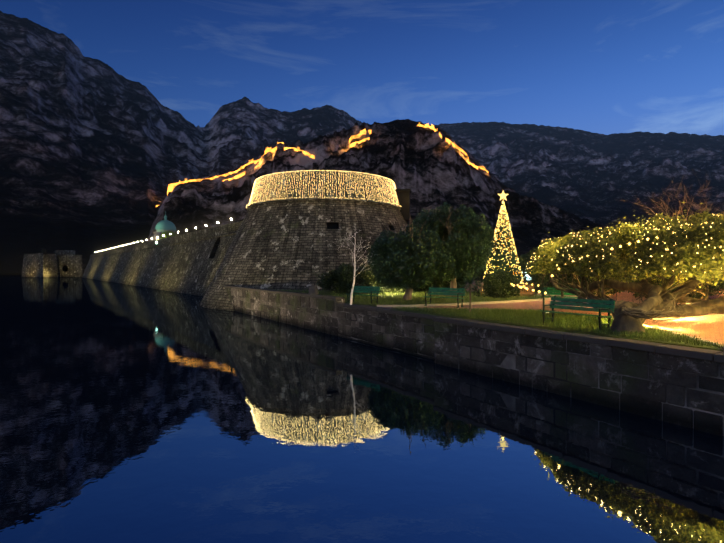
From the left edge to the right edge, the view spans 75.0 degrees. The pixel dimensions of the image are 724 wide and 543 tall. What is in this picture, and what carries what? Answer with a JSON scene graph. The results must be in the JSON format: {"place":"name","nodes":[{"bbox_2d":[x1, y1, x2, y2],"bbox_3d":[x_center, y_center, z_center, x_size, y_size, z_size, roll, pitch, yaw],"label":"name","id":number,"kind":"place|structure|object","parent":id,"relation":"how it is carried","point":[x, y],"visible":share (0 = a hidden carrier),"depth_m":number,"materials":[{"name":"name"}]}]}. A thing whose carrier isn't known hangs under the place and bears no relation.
{"place":"outdoors","nodes":[
{"label":"outdoors","id":0,"kind":"place"},
{"bbox_2d":[55,250,74,254],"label":"gate block","id":1,"kind":"structure","parent":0,"point":[64,252],"depth_m":215.08,"materials":[{"name":"grey stone"}]},
{"bbox_2d":[337,299,344,308],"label":"stone block","id":2,"kind":"structure","parent":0,"point":[340,300],"depth_m":24.54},
{"bbox_2d":[341,232,377,304],"bbox_3d":[-0.211,-0.216,23.540,2.088,3.819,1.741,0,0,1],"label":"birch","id":3,"kind":"object","parent":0,"point":[351,295],"depth_m":23.36,"materials":[{"name":"white plant"}]},
{"bbox_2d":[0,275,723,542],"bbox_3d":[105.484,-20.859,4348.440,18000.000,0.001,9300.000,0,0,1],"label":"water surface","id":4,"kind":"object","parent":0,"point":[132,414],"depth_m":9.37,"materials":[{"name":"blue liquid"}]},
{"bbox_2d":[21,253,58,276],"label":"bembo bastion","id":5,"kind":"object","parent":4,"relation":"on","point":[40,265],"visible":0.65,"depth_m":198.41,"materials":[{"name":"stone"}]},
{"bbox_2d":[57,255,82,276],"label":"gate flank wall","id":6,"kind":"structure","parent":4,"relation":"on","point":[69,265],"depth_m":206.33,"materials":[{"name":"grey stone"}]},
{"bbox_2d":[200,171,433,310],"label":"stone bastion","id":7,"kind":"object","parent":4,"relation":"on","point":[290,241],"depth_m":41.73,"materials":[{"name":"stone"}]},
{"bbox_2d":[246,170,401,206],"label":"string lights","id":8,"kind":"object","parent":7,"relation":"on","point":[253,192],"visible":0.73,"depth_m":43.60},
{"bbox_2d":[327,223,337,228],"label":"gun port shadow","id":9,"kind":"object","parent":7,"relation":"attached to","point":[332,225],"visible":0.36,"depth_m":41.58,"materials":[{"name":"black"}]},
{"bbox_2d":[394,189,411,220],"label":"wall","id":10,"kind":"structure","parent":7,"relation":"attached to","point":[403,197],"depth_m":47.79,"materials":[{"name":"stone"}]},
{"bbox_2d":[0,11,723,280],"bbox_3d":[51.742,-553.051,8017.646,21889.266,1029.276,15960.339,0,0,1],"label":"terrain ground","id":11,"kind":"structure","parent":0,"point":[96,155],"depth_m":837.47,"materials":[{"name":"grey stone"}]},
{"bbox_2d":[82,221,241,295],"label":"city wall","id":12,"kind":"structure","parent":11,"relation":"on","point":[188,263],"depth_m":79.71,"materials":[{"name":"stone"}]},
{"bbox_2d":[152,232,162,239],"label":"church turret","id":13,"kind":"object","parent":12,"relation":"on","point":[156,234],"visible":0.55,"depth_m":108.14,"materials":[{"name":"grey stone"}]},
{"bbox_2d":[95,218,232,252],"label":"string lights","id":14,"kind":"object","parent":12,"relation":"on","point":[164,235],"depth_m":94.86},
{"bbox_2d":[156,230,174,231],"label":"church drum","id":15,"kind":"object","parent":12,"relation":"on","point":[164,230],"visible":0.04,"depth_m":111.04,"materials":[{"name":"grey stone"}]},
{"bbox_2d":[155,211,175,230],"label":"church dome","id":16,"kind":"structure","parent":15,"relation":"on","point":[165,224],"depth_m":111.21,"materials":[{"name":"teal metal"}]},
{"bbox_2d":[160,231,176,238],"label":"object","id":17,"kind":"object","parent":12,"relation":"on","point":[166,234],"visible":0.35,"depth_m":105.96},
{"bbox_2d":[156,122,487,206],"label":"illuminated fortress walls","id":18,"kind":"structure","parent":11,"relation":"on","point":[173,185],"depth_m":570.71,"materials":[{"name":"yellow stone"}]},
{"bbox_2d":[0,0,723,135],"label":"sky","id":19,"kind":"structure","parent":0,"point":[606,67],"materials":[{"name":"blue"}]},
{"bbox_2d":[277,290,549,306],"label":"lawn","id":20,"kind":"structure","parent":0,"point":[413,298],"depth_m":27.84,"materials":[{"name":"green plant"}]},
{"bbox_2d":[309,285,317,293],"bbox_3d":[-2.931,1.218,28.352,0.585,0.789,0.600,0,0,1],"label":"stone bollard","id":21,"kind":"object","parent":20,"relation":"on","point":[313,289],"visible":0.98,"depth_m":28.13,"materials":[{"name":"grey stone"}]},
{"bbox_2d":[346,285,379,303],"bbox_3d":[0.031,1.173,24.095,1.900,0.924,0.684,0,0,43],"label":"bench","id":22,"kind":"object","parent":20,"relation":"on","point":[376,290],"visible":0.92,"depth_m":24.17,"materials":[{"name":"green wood"}]},
{"bbox_2d":[365,202,494,299],"bbox_3d":[4.056,-1.286,28.775,9.487,6.018,5.449,0,0,-36],"label":"dark tree","id":23,"kind":"object","parent":20,"relation":"on","point":[459,255],"depth_m":27.50,"materials":[{"name":"green plant"}]},
{"bbox_2d":[484,203,522,289],"bbox_3d":[9.553,-1.583,31.934,2.652,6.350,2.674,0,0,1],"label":"christmas tree","id":24,"kind":"object","parent":20,"relation":"on","point":[502,263],"depth_m":31.44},
{"bbox_2d":[498,190,507,201],"bbox_3d":[9.560,-5.090,31.914,0.799,0.915,0.180,0,0,1],"label":"star topper","id":25,"kind":"object","parent":24,"relation":"attached to","point":[503,195],"visible":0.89,"depth_m":31.89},
{"bbox_2d":[483,202,522,282],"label":"string lights","id":26,"kind":"object","parent":24,"relation":"attached to","point":[505,237],"visible":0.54,"depth_m":31.59},
{"bbox_2d":[485,204,523,286],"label":"xmas baubles","id":27,"kind":"object","parent":24,"relation":"attached to","point":[509,248],"visible":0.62,"depth_m":31.35,"materials":[{"name":"gold metal"}]},
{"bbox_2d":[481,284,533,296],"bbox_3d":[9.438,1.191,30.279,3.408,0.820,0.881,0,0,4],"label":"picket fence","id":28,"kind":"object","parent":20,"relation":"on","point":[529,292],"visible":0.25,"depth_m":30.19,"materials":[{"name":"white wood"}]},
{"bbox_2d":[225,288,723,435],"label":"quay wall blocks","id":29,"kind":"structure","parent":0,"point":[641,397],"depth_m":13.39,"materials":[{"name":"grey stone"}]},
{"bbox_2d":[434,322,434,362],"bbox_3d":[2.881,3.368,17.569,0.416,3.050,0.278,0,0,1],"label":"quay jog return","id":30,"kind":"object","parent":29,"relation":"attached to","point":[434,342],"depth_m":17.44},
{"bbox_2d":[224,286,723,362],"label":"quay coping","id":31,"kind":"object","parent":29,"relation":"on","point":[695,353],"visible":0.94,"depth_m":13.24,"materials":[{"name":"stone"}]},
{"bbox_2d":[230,288,723,435],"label":"quay wall joints","id":32,"kind":"object","parent":29,"relation":"on","point":[509,361],"visible":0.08,"depth_m":14.25,"materials":[{"name":"grey concrete"}]},
{"bbox_2d":[383,281,723,344],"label":"park paving","id":33,"kind":"structure","parent":0,"point":[709,327],"depth_m":17.36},
{"bbox_2d":[423,286,465,307],"bbox_3d":[3.830,1.185,22.004,1.900,0.924,0.684,0,0,38],"label":"bench","id":34,"kind":"object","parent":33,"relation":"on","point":[443,291],"visible":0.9,"depth_m":22.13,"materials":[{"name":"green wood"}]},
{"bbox_2d":[455,272,487,311],"bbox_3d":[4.263,0.852,18.508,1.528,1.733,1.448,0,0,1],"label":"cordyline","id":35,"kind":"object","parent":33,"relation":"on","point":[469,280],"depth_m":18.44,"materials":[{"name":"plant"}]},
{"bbox_2d":[377,290,574,306],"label":"footpath","id":36,"kind":"structure","parent":33,"relation":"on","point":[467,303],"depth_m":23.71,"materials":[{"name":"beige gravel"}]},
{"bbox_2d":[273,289,723,351],"bbox_3d":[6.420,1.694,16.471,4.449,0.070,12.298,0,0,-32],"label":"lawn","id":37,"kind":"structure","parent":33,"relation":"on","point":[614,336],"depth_m":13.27,"materials":[{"name":"green plant"}]},
{"bbox_2d":[540,296,614,331],"bbox_3d":[6.333,1.230,13.986,0.684,0.924,2.050,0,0,-32],"label":"bench","id":38,"kind":"object","parent":37,"relation":"on","point":[555,303],"visible":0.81,"depth_m":13.97,"materials":[{"name":"green wood"}]},
{"bbox_2d":[316,231,723,298],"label":"park shrubs","id":39,"kind":"object","parent":33,"relation":"on","point":[498,283],"visible":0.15,"depth_m":32.42,"materials":[{"name":"green plant"}]},
{"bbox_2d":[399,307,723,349],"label":"lawn kerb","id":40,"kind":"structure","parent":33,"relation":"on","point":[674,333],"depth_m":12.11,"materials":[{"name":"grey stone"}]},
{"bbox_2d":[540,287,582,306],"bbox_3d":[9.432,1.184,22.170,1.900,0.924,0.684,0,0,26],"label":"bench under tree","id":41,"kind":"object","parent":33,"relation":"on","point":[551,290],"visible":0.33,"depth_m":22.48,"materials":[{"name":"green wood"}]},
{"bbox_2d":[620,170,723,220],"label":"bare tree","id":42,"kind":"object","parent":33,"relation":"on","point":[679,206],"visible":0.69,"depth_m":43.98,"materials":[{"name":"brown plant"}]},
{"bbox_2d":[524,202,723,334],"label":"tree","id":43,"kind":"object","parent":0,"point":[684,249],"depth_m":14.48,"materials":[{"name":"green plant"}]},
{"bbox_2d":[511,222,706,293],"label":"string lights","id":44,"kind":"object","parent":43,"relation":"attached to","point":[620,246],"visible":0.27,"depth_m":16.92},
{"bbox_2d":[515,220,720,290],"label":"festoon wires","id":45,"kind":"object","parent":43,"relation":"attached to","point":[593,252],"visible":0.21,"depth_m":16.78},
{"bbox_2d":[526,214,723,272],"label":"fairy lights","id":46,"kind":"object","parent":43,"relation":"attached to","point":[650,248],"visible":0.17,"depth_m":14.31}
]}

